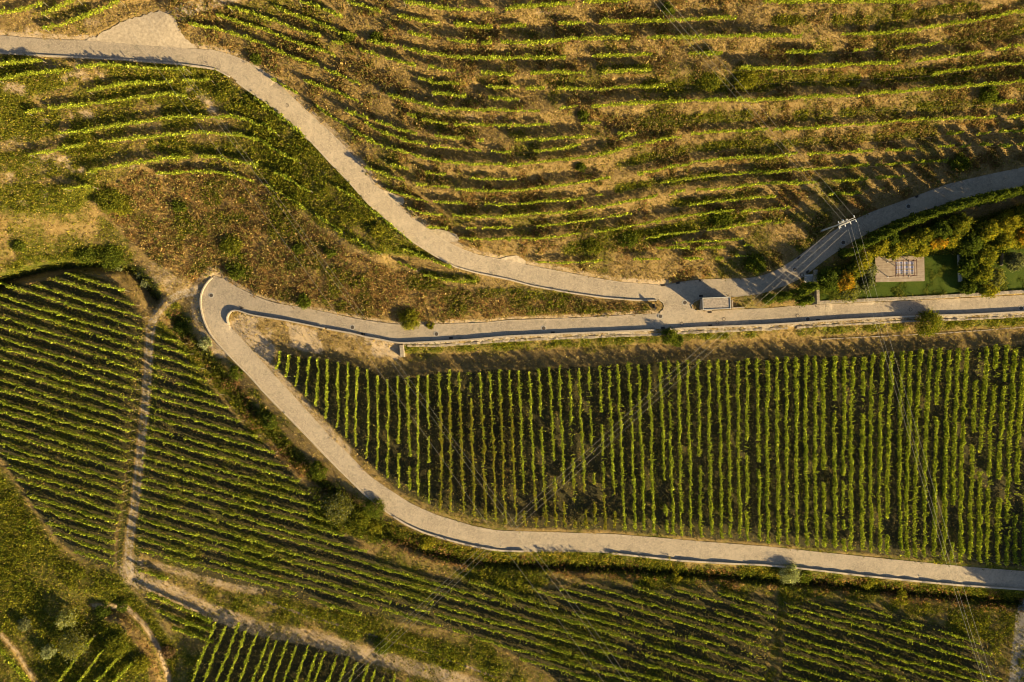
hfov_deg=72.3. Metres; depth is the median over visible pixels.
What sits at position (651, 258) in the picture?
vine row
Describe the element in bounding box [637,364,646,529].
vine row
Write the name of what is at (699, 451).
vine row
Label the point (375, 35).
shrub
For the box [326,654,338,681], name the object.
vine row
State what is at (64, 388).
vine row
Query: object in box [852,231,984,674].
power cable
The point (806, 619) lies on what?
vine row
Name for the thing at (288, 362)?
vine row
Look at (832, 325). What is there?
retaining wall
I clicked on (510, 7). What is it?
vine row
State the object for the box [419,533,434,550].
shrub
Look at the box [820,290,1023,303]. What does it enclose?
garden wall
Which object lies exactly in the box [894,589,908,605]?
shrub
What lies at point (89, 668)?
vine row
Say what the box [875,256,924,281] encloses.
wooden deck
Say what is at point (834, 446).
vine row
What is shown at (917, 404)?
vine row
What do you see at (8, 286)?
vine row
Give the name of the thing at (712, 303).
stone shelter
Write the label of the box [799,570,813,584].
shrub
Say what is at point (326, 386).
vine row
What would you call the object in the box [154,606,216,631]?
vine row
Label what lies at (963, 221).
garden tree
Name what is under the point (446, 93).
vine row
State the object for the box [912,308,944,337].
shrub
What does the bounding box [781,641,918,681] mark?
vine row
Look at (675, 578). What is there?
shrub
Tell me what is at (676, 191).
vine row
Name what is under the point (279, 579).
vine row
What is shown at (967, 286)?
garden tree
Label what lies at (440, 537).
parapet wall
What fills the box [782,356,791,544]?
vine row
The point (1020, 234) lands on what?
garden tree
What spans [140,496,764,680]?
vine row
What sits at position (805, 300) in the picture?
cypress tree
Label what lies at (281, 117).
vine row
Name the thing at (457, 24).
vine row
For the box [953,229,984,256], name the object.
garden tree
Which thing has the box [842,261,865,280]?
garden tree
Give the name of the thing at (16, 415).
vine row
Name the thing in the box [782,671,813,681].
vine row
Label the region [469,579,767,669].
vine row
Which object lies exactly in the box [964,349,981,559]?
vine row
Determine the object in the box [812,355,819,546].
vine row
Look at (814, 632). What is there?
vine row
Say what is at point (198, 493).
vine row
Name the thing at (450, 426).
vine row
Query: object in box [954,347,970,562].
vine row
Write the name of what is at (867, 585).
shrub
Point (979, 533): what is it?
vine row
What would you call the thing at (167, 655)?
shrub
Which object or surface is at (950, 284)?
lawn
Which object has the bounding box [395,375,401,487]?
vine row
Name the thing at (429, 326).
shrub
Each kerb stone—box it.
[209,49,656,284]
[222,278,642,324]
[284,413,391,514]
[691,299,711,310]
[821,327,1023,339]
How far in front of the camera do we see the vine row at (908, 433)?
132.71 m
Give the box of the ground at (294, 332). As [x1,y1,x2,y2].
[0,0,1023,681]
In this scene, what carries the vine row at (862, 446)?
on the ground at (294, 332)
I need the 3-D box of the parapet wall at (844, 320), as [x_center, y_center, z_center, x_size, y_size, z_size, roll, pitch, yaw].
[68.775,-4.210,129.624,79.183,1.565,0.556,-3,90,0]
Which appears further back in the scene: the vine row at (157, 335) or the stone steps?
the vine row at (157, 335)
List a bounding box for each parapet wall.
[0,52,229,76]
[200,277,282,410]
[226,310,323,328]
[236,81,373,208]
[327,328,655,343]
[383,217,656,300]
[393,516,523,551]
[611,552,1023,589]
[670,311,1023,329]
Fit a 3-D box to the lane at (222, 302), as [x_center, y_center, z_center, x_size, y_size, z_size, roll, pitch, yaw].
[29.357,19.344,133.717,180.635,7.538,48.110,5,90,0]
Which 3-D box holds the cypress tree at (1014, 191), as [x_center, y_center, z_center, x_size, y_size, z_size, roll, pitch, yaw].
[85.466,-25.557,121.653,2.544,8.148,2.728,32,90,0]
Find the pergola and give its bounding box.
[887,259,916,277]
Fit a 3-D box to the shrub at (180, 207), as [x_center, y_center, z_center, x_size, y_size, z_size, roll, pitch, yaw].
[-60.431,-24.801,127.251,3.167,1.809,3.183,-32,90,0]
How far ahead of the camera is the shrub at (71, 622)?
137.03 m
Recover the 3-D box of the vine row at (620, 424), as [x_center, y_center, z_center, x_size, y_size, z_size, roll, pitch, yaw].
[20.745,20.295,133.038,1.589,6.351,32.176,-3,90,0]
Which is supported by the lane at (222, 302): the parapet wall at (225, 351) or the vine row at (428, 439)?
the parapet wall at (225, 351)
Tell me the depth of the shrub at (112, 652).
137.80 m
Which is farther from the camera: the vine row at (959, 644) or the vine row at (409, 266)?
the vine row at (959, 644)
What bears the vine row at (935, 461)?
on the ground at (294, 332)
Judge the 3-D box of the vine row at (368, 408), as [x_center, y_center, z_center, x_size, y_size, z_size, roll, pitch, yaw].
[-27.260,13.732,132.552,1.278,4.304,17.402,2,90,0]
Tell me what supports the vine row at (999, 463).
on the ground at (294, 332)
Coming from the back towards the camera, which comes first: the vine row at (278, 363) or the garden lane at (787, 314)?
the vine row at (278, 363)
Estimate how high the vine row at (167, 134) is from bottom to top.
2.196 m
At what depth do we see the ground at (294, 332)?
133.15 m
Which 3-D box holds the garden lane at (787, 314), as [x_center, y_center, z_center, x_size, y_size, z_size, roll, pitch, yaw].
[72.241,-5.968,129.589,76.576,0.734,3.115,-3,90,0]
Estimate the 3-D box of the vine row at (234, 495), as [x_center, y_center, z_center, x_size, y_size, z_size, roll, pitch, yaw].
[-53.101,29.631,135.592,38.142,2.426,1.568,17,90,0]
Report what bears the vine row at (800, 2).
on the ground at (294, 332)
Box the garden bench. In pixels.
[957,255,961,281]
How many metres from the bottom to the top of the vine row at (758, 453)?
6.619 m
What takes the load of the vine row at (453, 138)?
on the ground at (294, 332)
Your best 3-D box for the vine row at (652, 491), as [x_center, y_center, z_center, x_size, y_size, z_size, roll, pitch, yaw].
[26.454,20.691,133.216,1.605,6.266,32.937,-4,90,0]
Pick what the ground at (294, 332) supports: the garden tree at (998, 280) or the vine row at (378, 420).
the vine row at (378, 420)
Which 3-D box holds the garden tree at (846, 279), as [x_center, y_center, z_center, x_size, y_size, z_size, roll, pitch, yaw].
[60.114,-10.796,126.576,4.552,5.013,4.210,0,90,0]
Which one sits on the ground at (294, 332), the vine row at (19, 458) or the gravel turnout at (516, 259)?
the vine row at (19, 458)
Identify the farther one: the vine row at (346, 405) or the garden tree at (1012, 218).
the vine row at (346, 405)
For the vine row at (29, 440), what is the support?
on the ground at (294, 332)
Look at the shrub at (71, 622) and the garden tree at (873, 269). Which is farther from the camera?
the shrub at (71, 622)
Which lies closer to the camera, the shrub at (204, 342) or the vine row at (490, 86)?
the vine row at (490, 86)
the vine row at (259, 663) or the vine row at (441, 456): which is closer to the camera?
the vine row at (441, 456)
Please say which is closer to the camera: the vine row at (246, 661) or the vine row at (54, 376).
the vine row at (54, 376)
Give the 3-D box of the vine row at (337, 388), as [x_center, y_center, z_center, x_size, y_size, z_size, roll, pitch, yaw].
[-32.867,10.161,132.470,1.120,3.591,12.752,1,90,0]
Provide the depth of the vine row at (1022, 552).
135.44 m
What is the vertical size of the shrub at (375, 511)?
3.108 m
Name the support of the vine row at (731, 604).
on the ground at (294, 332)
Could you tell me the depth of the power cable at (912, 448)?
124.78 m
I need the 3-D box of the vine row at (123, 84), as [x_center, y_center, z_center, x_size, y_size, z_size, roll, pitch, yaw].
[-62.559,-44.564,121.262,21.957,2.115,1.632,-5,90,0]
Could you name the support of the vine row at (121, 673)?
on the ground at (294, 332)
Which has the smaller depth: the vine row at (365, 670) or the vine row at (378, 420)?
the vine row at (378, 420)
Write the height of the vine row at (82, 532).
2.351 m
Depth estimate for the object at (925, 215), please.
121.21 m
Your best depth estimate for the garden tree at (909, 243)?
124.52 m
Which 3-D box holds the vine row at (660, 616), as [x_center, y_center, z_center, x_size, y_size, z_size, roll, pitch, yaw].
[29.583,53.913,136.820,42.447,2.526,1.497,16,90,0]
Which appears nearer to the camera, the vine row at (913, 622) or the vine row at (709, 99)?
the vine row at (709, 99)
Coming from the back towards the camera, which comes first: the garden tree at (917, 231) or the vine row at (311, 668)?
the vine row at (311, 668)
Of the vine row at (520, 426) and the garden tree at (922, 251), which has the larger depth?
the vine row at (520, 426)
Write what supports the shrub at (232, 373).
on the ground at (294, 332)
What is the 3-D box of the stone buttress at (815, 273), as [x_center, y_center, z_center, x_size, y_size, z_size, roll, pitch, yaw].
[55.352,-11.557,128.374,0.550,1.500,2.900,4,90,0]
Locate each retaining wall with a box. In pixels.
[407,327,787,346]
[795,315,1023,328]
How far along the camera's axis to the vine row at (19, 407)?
134.79 m
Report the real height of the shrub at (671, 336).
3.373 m
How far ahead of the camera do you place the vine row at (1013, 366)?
132.74 m
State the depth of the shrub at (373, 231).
124.66 m
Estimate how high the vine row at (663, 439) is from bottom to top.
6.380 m
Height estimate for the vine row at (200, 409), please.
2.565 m
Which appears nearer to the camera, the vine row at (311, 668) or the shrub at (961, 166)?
the shrub at (961, 166)
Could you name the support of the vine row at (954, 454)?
on the ground at (294, 332)
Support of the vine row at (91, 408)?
on the ground at (294, 332)
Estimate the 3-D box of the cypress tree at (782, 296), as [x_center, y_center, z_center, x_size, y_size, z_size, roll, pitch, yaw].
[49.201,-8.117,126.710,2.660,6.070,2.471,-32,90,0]
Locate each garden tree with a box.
[814,264,841,292]
[834,270,855,291]
[838,280,860,302]
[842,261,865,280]
[851,250,873,270]
[856,275,875,293]
[861,260,878,278]
[865,239,890,257]
[878,243,903,260]
[881,229,900,248]
[898,230,918,254]
[909,225,934,247]
[909,243,929,257]
[922,217,955,241]
[927,233,948,252]
[942,231,965,249]
[947,212,977,234]
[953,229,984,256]
[955,254,980,279]
[958,278,977,294]
[968,261,995,284]
[969,244,999,267]
[971,216,1004,242]
[977,281,999,298]
[981,266,1007,289]
[989,228,1017,252]
[990,210,1021,234]
[1002,251,1023,272]
[1011,226,1023,248]
[1014,204,1023,229]
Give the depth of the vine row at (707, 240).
126.37 m
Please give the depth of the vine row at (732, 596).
136.64 m
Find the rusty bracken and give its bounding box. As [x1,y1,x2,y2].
[10,0,1023,678]
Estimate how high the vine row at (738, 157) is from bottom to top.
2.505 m
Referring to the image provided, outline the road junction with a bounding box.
[655,285,695,328]
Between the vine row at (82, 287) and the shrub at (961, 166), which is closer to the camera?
the shrub at (961, 166)
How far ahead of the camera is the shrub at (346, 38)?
117.96 m
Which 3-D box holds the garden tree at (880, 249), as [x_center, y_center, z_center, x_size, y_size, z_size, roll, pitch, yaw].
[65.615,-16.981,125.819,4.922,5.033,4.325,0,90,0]
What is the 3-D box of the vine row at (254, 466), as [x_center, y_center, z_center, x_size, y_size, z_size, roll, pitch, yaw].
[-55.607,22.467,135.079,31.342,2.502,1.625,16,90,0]
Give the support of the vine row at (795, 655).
on the ground at (294, 332)
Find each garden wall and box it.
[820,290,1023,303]
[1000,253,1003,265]
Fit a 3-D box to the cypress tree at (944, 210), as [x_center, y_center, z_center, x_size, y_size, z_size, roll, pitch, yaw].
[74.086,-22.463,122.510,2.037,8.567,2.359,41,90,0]
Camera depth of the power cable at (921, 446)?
125.22 m
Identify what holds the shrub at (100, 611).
on the ground at (294, 332)
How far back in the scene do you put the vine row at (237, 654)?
138.08 m
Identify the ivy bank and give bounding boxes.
[385,520,987,599]
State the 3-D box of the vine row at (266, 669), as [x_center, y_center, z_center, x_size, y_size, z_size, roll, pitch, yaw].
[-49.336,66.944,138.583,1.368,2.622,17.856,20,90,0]
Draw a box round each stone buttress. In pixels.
[399,345,404,356]
[812,270,817,281]
[812,290,819,304]
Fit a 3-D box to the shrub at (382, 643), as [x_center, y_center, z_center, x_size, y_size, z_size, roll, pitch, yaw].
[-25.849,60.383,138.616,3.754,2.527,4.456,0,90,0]
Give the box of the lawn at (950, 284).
[817,248,1023,299]
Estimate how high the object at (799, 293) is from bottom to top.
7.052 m
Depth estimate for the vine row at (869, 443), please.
132.81 m
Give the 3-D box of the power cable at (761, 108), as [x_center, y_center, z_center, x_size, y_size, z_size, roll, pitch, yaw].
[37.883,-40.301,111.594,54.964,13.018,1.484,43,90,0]
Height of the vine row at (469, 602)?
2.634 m
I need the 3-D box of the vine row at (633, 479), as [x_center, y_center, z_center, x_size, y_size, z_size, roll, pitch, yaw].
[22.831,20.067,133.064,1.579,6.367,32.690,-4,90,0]
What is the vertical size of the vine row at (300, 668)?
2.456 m
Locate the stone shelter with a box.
[699,297,743,309]
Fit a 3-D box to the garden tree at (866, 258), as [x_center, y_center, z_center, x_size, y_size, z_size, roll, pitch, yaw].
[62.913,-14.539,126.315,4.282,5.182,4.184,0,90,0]
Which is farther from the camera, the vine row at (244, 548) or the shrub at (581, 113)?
the vine row at (244, 548)
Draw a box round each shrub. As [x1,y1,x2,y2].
[12,238,26,252]
[17,617,31,631]
[40,643,56,659]
[54,605,78,629]
[57,625,91,661]
[74,247,96,265]
[94,186,125,213]
[94,603,113,618]
[95,243,125,273]
[102,631,131,659]
[112,199,131,217]
[116,600,129,613]
[130,653,151,674]
[140,278,150,288]
[160,645,175,659]
[170,198,187,212]
[173,318,187,337]
[182,335,196,348]
[197,335,211,350]
[219,233,244,256]
[225,260,248,280]
[228,364,243,380]
[247,52,261,65]
[260,412,278,429]
[290,242,304,254]
[295,293,312,309]
[309,460,328,480]
[320,490,353,526]
[323,246,337,259]
[341,30,356,42]
[346,507,370,532]
[361,497,386,518]
[367,520,383,536]
[368,31,383,44]
[369,223,385,238]
[372,636,389,656]
[398,306,420,329]
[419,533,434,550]
[425,321,434,329]
[575,160,586,171]
[577,108,589,120]
[583,236,603,255]
[618,229,637,249]
[657,326,678,345]
[660,1,676,14]
[671,334,683,346]
[671,571,681,583]
[696,68,721,91]
[709,205,734,232]
[732,63,761,91]
[743,253,766,275]
[777,561,803,585]
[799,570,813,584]
[860,579,872,589]
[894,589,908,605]
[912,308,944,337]
[949,151,970,174]
[978,84,998,104]
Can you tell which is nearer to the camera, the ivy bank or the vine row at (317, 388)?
the vine row at (317, 388)
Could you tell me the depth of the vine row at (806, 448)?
132.64 m
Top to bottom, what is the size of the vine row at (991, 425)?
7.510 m
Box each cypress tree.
[759,292,776,304]
[774,289,792,302]
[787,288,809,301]
[792,295,814,307]
[798,280,818,293]
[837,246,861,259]
[852,236,881,249]
[865,228,894,240]
[879,223,906,232]
[889,216,919,229]
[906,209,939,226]
[923,206,951,221]
[934,202,965,216]
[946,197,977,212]
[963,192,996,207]
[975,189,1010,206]
[988,187,1022,203]
[1002,186,1023,200]
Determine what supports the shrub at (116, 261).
on the ground at (294, 332)
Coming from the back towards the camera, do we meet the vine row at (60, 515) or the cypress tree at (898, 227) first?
the vine row at (60, 515)
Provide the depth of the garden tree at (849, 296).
126.34 m
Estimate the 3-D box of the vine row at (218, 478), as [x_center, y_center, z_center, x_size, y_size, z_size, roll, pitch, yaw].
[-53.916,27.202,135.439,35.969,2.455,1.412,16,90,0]
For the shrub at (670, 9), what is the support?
on the ground at (294, 332)
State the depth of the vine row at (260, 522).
135.52 m
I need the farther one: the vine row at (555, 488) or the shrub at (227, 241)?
the vine row at (555, 488)
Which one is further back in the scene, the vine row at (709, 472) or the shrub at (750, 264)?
the vine row at (709, 472)
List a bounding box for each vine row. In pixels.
[0,0,49,16]
[0,57,44,68]
[0,61,185,83]
[0,280,141,329]
[0,293,140,338]
[0,303,140,349]
[0,315,141,358]
[0,324,143,372]
[0,336,140,379]
[0,345,138,391]
[0,358,136,401]
[0,367,136,411]
[0,379,135,421]
[0,386,133,431]
[0,399,132,442]
[0,410,132,451]
[0,420,130,461]
[0,430,131,472]
[0,442,129,482]
[0,451,126,493]
[0,647,30,681]
[6,465,126,503]
[14,477,124,513]
[24,90,190,115]
[27,129,299,162]
[27,493,121,523]
[31,283,146,317]
[34,503,119,535]
[40,0,82,18]
[42,0,124,31]
[45,519,119,544]
[50,276,139,305]
[52,530,119,554]
[55,113,278,136]
[57,635,95,681]
[61,183,97,190]
[64,272,129,291]
[72,548,119,565]
[76,647,105,681]
[86,77,213,94]
[86,153,311,191]
[93,653,123,681]
[112,661,132,681]
[137,525,671,681]
[137,535,640,681]
[138,567,171,580]
[139,504,750,681]
[139,515,706,681]
[139,546,363,615]
[140,484,368,552]
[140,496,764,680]
[141,476,346,536]
[142,454,321,509]
[142,464,330,521]
[144,434,300,482]
[144,444,309,494]
[146,414,277,453]
[146,425,288,466]
[147,405,260,438]
[147,590,213,623]
[148,384,232,408]
[149,393,244,422]
[150,364,206,381]
[151,372,221,395]
[152,343,188,354]
[152,354,203,369]
[154,334,183,344]
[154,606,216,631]
[156,168,381,254]
[171,624,216,643]
[188,20,1023,112]
[191,618,219,681]
[202,625,226,681]
[215,11,1023,90]
[215,622,239,681]
[224,627,249,681]
[227,5,1023,76]
[238,630,259,681]
[251,636,269,681]
[253,96,304,138]
[258,638,278,681]
[271,78,636,154]
[272,638,289,681]
[274,5,939,60]
[274,350,281,369]
[282,642,299,681]
[285,354,291,376]
[293,642,310,681]
[294,356,300,385]
[298,0,1023,45]
[303,79,1016,127]
[304,356,311,396]
[305,649,319,681]
[313,647,327,681]
[314,357,320,405]
[324,358,330,418]
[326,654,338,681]
[333,185,412,243]
[335,361,340,427]
[338,652,350,681]
[339,113,1023,167]
[343,362,349,437]
[344,109,629,141]
[346,0,736,29]
[348,658,358,681]
[353,366,359,446]
[361,659,369,681]
[364,141,1023,192]
[364,369,370,458]
[370,667,376,681]
[375,375,379,469]
[385,379,390,477]
[386,158,948,206]
[390,129,1023,180]
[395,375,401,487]
[397,260,417,271]
[402,247,452,268]
[403,0,629,12]
[405,375,411,491]
[407,174,904,218]
[415,375,419,495]
[423,273,476,284]
[425,374,431,503]
[426,190,862,230]
[431,90,519,101]
[436,371,443,509]
[446,369,453,511]
[456,372,465,513]
[459,204,791,241]
[466,372,476,515]
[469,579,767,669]
[477,372,487,519]
[488,371,498,520]
[497,368,506,523]
[507,370,517,523]
[516,370,526,526]
[519,654,603,681]
[527,371,538,528]
[532,586,765,658]
[535,253,747,265]
[537,368,549,525]
[547,367,558,527]
[556,365,567,526]
[559,585,768,651]
[567,369,576,527]
[577,368,588,528]
[586,366,599,526]
[586,583,770,638]
[597,365,607,529]
[606,364,618,527]
[615,364,626,529]
[626,361,637,530]
[632,585,773,629]
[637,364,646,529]
[643,218,783,239]
[646,364,656,533]
[655,243,752,249]
[657,361,669,532]
[666,359,675,534]
[670,237,743,244]
[672,587,774,618]
[675,360,684,535]
[684,359,694,534]
[694,359,704,537]
[706,360,715,535]
[715,358,725,538]
[716,590,776,609]
[725,359,733,537]
[735,361,743,537]
[743,358,750,541]
[754,358,762,540]
[762,0,917,6]
[764,360,771,543]
[772,356,781,544]
[780,660,849,681]
[781,618,985,681]
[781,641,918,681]
[781,649,879,681]
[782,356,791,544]
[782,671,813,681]
[783,601,995,668]
[783,609,1001,679]
[783,632,950,681]
[791,356,800,547]
[801,354,811,545]
[804,597,992,656]
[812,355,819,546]
[820,356,828,547]
[830,355,839,548]
[840,356,848,552]
[845,600,979,644]
[848,356,856,549]
[857,356,867,549]
[867,352,876,552]
[875,351,886,552]
[882,351,894,555]
[895,351,905,555]
[903,350,915,557]
[910,348,923,557]
[919,347,933,556]
[928,347,943,556]
[937,349,952,560]
[945,348,962,560]
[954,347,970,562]
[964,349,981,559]
[973,346,990,562]
[983,344,999,564]
[992,344,1010,564]
[1000,347,1020,565]
[1008,341,1023,566]
[1020,447,1023,566]
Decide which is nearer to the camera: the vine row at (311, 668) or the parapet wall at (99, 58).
the parapet wall at (99, 58)
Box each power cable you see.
[127,25,597,673]
[141,16,621,676]
[147,18,626,675]
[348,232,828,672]
[349,234,834,677]
[357,234,842,676]
[654,2,842,220]
[664,6,845,217]
[669,1,852,214]
[849,233,980,672]
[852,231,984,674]
[860,233,989,670]
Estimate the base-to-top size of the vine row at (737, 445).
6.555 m
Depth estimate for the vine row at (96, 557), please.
136.82 m
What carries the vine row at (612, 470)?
on the ground at (294, 332)
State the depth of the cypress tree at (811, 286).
124.53 m
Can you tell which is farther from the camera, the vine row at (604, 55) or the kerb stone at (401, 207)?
the kerb stone at (401, 207)
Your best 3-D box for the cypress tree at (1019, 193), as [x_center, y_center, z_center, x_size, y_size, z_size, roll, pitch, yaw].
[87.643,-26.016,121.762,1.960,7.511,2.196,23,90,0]
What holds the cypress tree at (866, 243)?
on the ground at (294, 332)
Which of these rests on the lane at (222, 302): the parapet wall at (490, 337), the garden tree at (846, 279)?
the parapet wall at (490, 337)
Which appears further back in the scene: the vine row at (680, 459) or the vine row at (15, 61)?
the vine row at (680, 459)
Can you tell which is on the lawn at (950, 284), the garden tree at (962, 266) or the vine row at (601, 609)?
the garden tree at (962, 266)
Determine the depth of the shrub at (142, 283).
135.27 m
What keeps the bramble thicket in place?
on the ground at (294, 332)
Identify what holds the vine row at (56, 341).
on the ground at (294, 332)
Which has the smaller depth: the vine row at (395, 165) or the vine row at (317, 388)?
the vine row at (395, 165)
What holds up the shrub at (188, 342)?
on the ground at (294, 332)
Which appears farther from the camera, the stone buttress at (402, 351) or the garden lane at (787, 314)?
the stone buttress at (402, 351)
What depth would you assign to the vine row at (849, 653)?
136.04 m
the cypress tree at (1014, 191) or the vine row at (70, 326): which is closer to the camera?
the cypress tree at (1014, 191)
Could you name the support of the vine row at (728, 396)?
on the ground at (294, 332)
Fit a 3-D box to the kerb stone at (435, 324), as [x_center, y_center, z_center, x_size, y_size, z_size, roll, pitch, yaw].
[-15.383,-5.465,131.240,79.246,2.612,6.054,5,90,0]
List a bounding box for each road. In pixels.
[0,35,665,299]
[668,167,1023,304]
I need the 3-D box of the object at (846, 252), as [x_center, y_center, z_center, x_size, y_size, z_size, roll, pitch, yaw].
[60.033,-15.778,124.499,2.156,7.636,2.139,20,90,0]
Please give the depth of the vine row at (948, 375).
133.02 m
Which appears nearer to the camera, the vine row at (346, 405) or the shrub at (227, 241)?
the shrub at (227, 241)
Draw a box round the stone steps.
[804,274,812,281]
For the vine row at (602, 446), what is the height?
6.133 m
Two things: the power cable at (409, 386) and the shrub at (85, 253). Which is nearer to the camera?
the power cable at (409, 386)
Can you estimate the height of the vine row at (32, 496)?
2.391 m
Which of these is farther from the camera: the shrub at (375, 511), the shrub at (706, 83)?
the shrub at (375, 511)
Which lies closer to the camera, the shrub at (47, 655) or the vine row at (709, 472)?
the vine row at (709, 472)
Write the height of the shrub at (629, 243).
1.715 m
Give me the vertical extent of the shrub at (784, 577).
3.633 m
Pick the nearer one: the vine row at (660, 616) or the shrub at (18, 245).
the shrub at (18, 245)
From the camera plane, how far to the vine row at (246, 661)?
138.02 m
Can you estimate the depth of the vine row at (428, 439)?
132.29 m
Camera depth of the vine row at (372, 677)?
138.25 m
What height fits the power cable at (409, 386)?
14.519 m
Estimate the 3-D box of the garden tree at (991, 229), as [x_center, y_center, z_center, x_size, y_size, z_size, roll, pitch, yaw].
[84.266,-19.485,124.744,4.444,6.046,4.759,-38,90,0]
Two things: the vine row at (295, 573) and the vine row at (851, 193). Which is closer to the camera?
the vine row at (851, 193)
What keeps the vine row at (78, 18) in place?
on the ground at (294, 332)
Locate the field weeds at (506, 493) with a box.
[0,255,1023,681]
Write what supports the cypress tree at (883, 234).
on the ground at (294, 332)
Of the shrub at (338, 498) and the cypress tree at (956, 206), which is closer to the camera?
the cypress tree at (956, 206)
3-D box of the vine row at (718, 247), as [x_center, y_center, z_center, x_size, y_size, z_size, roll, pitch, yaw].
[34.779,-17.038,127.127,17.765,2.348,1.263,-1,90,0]
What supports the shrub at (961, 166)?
on the ground at (294, 332)
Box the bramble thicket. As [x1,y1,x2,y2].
[4,251,1023,607]
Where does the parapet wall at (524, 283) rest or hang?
on the road at (261, 84)
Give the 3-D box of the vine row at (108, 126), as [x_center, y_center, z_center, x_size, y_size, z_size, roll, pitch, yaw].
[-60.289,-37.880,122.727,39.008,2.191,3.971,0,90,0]
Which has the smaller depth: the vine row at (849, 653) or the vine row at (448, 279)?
the vine row at (448, 279)
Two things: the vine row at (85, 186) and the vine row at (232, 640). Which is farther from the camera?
the vine row at (232, 640)
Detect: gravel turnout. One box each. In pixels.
[376,187,403,205]
[431,229,458,242]
[501,255,525,264]
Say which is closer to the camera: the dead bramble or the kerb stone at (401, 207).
the kerb stone at (401, 207)
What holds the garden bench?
on the lawn at (950, 284)
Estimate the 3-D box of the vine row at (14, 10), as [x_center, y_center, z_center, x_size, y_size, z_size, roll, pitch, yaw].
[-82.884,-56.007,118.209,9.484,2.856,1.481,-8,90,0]
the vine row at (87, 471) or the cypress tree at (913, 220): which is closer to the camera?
the cypress tree at (913, 220)
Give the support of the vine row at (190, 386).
on the ground at (294, 332)
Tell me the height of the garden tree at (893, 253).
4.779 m
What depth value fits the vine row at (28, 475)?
135.81 m
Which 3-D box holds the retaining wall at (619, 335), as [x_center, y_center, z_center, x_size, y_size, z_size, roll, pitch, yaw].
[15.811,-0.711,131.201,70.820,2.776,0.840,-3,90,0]
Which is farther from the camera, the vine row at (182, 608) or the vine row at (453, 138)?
the vine row at (182, 608)
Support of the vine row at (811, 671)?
on the ground at (294, 332)
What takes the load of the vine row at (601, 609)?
on the ground at (294, 332)
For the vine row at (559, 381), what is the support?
on the ground at (294, 332)
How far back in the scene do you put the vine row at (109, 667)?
138.18 m
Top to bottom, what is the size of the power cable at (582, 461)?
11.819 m
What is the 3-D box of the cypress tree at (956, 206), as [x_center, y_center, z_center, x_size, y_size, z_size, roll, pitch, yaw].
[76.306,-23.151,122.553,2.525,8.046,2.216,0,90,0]
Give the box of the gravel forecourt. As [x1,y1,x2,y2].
[86,10,196,48]
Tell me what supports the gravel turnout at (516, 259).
on the road at (261, 84)
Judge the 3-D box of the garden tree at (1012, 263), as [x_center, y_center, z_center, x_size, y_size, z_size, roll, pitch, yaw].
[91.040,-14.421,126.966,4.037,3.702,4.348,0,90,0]
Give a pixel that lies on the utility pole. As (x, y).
(843, 222)
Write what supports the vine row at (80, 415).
on the ground at (294, 332)
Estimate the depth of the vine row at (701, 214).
125.18 m
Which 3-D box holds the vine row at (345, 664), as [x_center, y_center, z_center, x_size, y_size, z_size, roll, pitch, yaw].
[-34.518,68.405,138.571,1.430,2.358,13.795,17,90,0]
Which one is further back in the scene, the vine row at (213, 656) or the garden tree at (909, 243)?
the vine row at (213, 656)
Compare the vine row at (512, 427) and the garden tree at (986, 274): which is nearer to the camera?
the garden tree at (986, 274)
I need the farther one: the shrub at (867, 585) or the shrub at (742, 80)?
the shrub at (867, 585)
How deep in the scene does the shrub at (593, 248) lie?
126.71 m
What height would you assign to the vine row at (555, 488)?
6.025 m
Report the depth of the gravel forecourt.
120.07 m
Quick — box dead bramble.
[164,309,1023,614]
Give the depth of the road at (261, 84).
123.45 m
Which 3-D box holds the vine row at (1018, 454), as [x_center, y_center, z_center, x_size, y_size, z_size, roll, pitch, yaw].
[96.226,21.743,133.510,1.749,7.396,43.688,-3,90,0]
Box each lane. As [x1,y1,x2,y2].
[202,276,1023,587]
[696,295,1023,326]
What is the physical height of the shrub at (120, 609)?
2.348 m
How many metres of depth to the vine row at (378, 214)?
123.56 m
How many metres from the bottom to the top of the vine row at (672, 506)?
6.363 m
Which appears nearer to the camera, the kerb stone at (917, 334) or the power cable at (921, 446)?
the power cable at (921, 446)
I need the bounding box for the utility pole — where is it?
[820,215,856,231]
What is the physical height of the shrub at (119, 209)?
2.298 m
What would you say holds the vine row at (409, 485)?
on the ground at (294, 332)
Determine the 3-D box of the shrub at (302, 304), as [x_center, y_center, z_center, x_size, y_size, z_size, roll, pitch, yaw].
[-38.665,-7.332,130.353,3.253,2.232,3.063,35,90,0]
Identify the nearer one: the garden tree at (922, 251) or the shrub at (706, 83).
the shrub at (706, 83)
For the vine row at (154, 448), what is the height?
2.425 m
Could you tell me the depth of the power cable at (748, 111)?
115.06 m
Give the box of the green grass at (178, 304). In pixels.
[0,0,1023,681]

